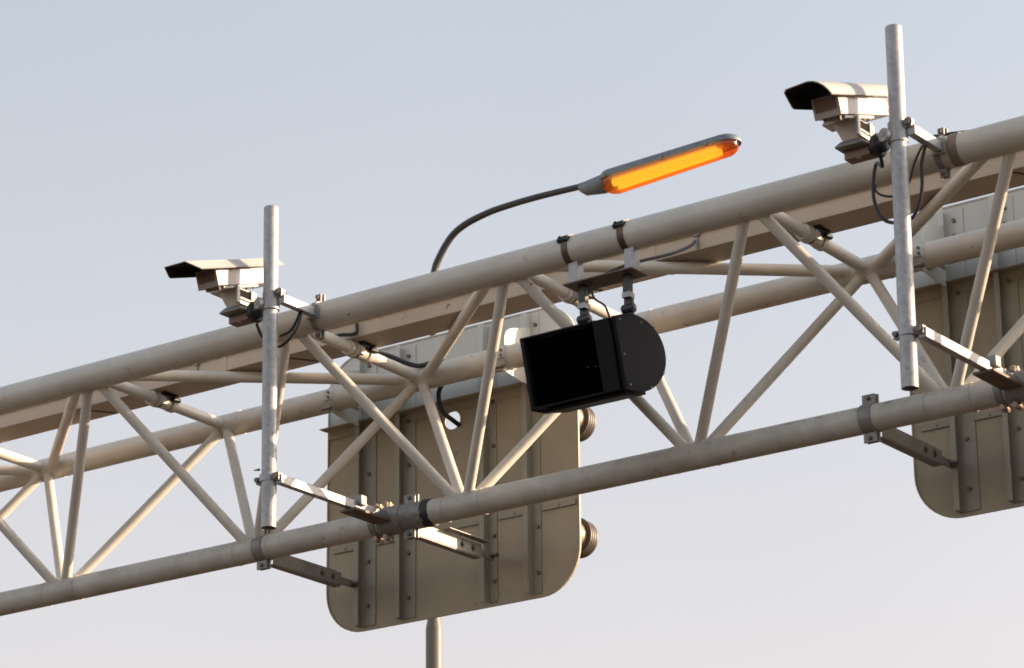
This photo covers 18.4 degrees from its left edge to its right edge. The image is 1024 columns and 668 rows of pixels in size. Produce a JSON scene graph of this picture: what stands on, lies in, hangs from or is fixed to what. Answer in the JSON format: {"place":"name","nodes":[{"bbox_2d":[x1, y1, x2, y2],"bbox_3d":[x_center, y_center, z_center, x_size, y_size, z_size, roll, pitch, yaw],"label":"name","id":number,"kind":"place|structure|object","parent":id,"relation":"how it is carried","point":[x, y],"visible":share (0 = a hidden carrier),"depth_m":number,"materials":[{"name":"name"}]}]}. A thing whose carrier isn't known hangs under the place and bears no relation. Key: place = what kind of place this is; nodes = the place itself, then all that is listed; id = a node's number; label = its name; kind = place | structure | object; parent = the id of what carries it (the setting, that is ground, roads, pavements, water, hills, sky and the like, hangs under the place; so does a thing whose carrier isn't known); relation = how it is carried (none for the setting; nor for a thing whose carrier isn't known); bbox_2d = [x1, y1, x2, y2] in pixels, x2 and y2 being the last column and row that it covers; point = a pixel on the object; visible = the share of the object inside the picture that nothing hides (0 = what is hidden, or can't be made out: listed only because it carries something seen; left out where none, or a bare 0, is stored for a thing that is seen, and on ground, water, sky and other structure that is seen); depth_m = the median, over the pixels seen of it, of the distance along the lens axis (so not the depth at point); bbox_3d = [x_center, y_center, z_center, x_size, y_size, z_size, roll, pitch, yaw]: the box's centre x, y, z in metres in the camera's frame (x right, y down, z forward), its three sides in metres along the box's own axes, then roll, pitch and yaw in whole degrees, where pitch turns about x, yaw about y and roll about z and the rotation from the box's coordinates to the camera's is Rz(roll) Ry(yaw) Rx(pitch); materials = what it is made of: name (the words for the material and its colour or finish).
{"place":"outdoors","nodes":[
{"label":"outdoors","id":0,"kind":"place"},
{"bbox_2d":[0,0,1023,667],"label":"sky","id":1,"kind":"structure","parent":0,"point":[139,138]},
{"bbox_3d":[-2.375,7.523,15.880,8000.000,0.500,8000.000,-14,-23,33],"label":"ground","id":2,"kind":"structure","parent":0,"visible":0},
{"bbox_2d":[0,115,1023,615],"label":"truss gantry","id":3,"kind":"object","parent":2,"relation":"on","point":[970,153],"visible":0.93,"depth_m":17.11,"materials":[{"name":"metal"}]},
{"bbox_2d":[253,205,394,543],"bbox_3d":[-0.988,0.289,17.461,0.188,1.831,1.109,-15,-24,35],"label":"mounting pole","id":4,"kind":"object","parent":3,"relation":"attached to","point":[269,479],"visible":0.96,"depth_m":17.14,"materials":[{"name":"metal"}]},
{"bbox_2d":[164,258,283,327],"bbox_3d":[-1.515,-0.305,17.255,0.412,0.467,0.778,-14,-23,33],"label":"surveillance camera","id":5,"kind":"object","parent":4,"relation":"attached to","point":[230,282],"visible":1,"depth_m":17.25,"materials":[{"name":"metal"}]},
{"bbox_2d":[255,311,303,347],"bbox_3d":[-1.268,-0.029,17.248,0.260,0.226,0.079,-1,-19,2],"label":"cable","id":6,"kind":"object","parent":4,"relation":"hanging from","point":[291,335],"visible":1,"depth_m":17.22,"materials":[{"name":"rubber"}]},
{"bbox_2d":[279,311,300,336],"bbox_3d":[-1.212,-0.053,17.318,0.139,0.125,0.027,-14,-23,33],"label":"cable","id":7,"kind":"object","parent":4,"relation":"attached to","point":[292,327],"visible":1,"depth_m":17.29,"materials":[{"name":"rubber"}]},
{"bbox_2d":[378,351,460,426],"bbox_3d":[-0.577,0.302,18.400,0.922,0.387,0.216,12,-23,-32],"label":"cable","id":8,"kind":"object","parent":3,"relation":"on","point":[445,414],"visible":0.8,"depth_m":18.45,"materials":[{"name":"rubber"}]},
{"bbox_2d":[250,308,597,631],"bbox_3d":[-0.570,0.711,18.266,1.870,1.730,1.148,-14,-23,33],"label":"road sign","id":9,"kind":"object","parent":3,"relation":"attached to","point":[410,574],"visible":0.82,"depth_m":18.42,"materials":[{"name":"metal"}]},
{"bbox_2d":[0,150,1023,442],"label":"cable trunking","id":10,"kind":"object","parent":3,"relation":"on","point":[824,220],"visible":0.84,"depth_m":17.45,"materials":[{"name":"paint"}]},
{"bbox_2d":[335,323,358,336],"bbox_3d":[-0.975,0.005,17.889,0.209,0.129,0.085,5,-20,-15],"label":"cable","id":11,"kind":"object","parent":10,"relation":"attached to","point":[356,332],"visible":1,"depth_m":17.90,"materials":[{"name":"rubber"}]},
{"bbox_2d":[603,240,696,273],"bbox_3d":[0.695,-0.385,16.521,0.580,0.288,0.081,3,-20,-11],"label":"cable","id":12,"kind":"object","parent":10,"relation":"attached to","point":[661,255],"visible":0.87,"depth_m":16.52,"materials":[{"name":"black rubber"}]},
{"bbox_2d":[520,220,665,413],"bbox_3d":[0.433,-0.062,16.423,0.645,0.948,0.488,-14,-23,33],"label":"signal box","id":13,"kind":"object","parent":3,"relation":"hanging from","point":[586,361],"visible":0.99,"depth_m":16.25,"materials":[{"name":"metal"}]},
{"bbox_2d":[590,282,610,317],"bbox_3d":[0.455,-0.172,16.339,0.119,0.222,0.020,-12,-22,29],"label":"cable","id":14,"kind":"object","parent":13,"relation":"attached to","point":[598,301],"visible":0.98,"depth_m":16.34,"materials":[{"name":"rubber"}]},
{"bbox_2d":[857,187,1023,517],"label":"road sign","id":15,"kind":"object","parent":3,"relation":"attached to","point":[968,464],"visible":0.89,"depth_m":16.58,"materials":[{"name":"metal"}]},
{"bbox_2d":[933,130,965,136],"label":"cable","id":16,"kind":"object","parent":3,"relation":"on","point":[946,134],"visible":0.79,"depth_m":15.34,"materials":[{"name":"rubber"}]},
{"bbox_2d":[885,24,1023,412],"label":"mounting pole","id":17,"kind":"object","parent":3,"relation":"attached to","point":[992,371],"visible":0.98,"depth_m":14.99,"materials":[{"name":"metal"}]},
{"bbox_2d":[784,81,908,164],"bbox_3d":[1.651,-1.090,15.135,0.410,0.491,0.734,-14,-23,33],"label":"surveillance camera","id":18,"kind":"object","parent":17,"relation":"attached to","point":[846,111],"visible":1,"depth_m":15.12,"materials":[{"name":"metal"}]},
{"bbox_2d":[874,145,922,197],"bbox_3d":[1.860,-0.772,15.206,0.280,0.229,0.012,-14,-23,33],"label":"cable","id":19,"kind":"object","parent":17,"relation":"hanging from","point":[910,178],"visible":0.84,"depth_m":15.16,"materials":[{"name":"rubber"}]},
{"bbox_2d":[871,145,926,224],"bbox_3d":[1.820,-0.723,15.123,0.315,0.375,0.182,-14,-23,33],"label":"cable","id":20,"kind":"object","parent":17,"relation":"hanging from","point":[880,164],"visible":0.94,"depth_m":15.15,"materials":[{"name":"rubber"}]},
{"bbox_2d":[426,134,741,667],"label":"street lamp","id":21,"kind":"object","parent":2,"relation":"on","point":[626,177],"visible":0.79,"depth_m":20.84,"materials":[{"name":"metal"}]}
]}

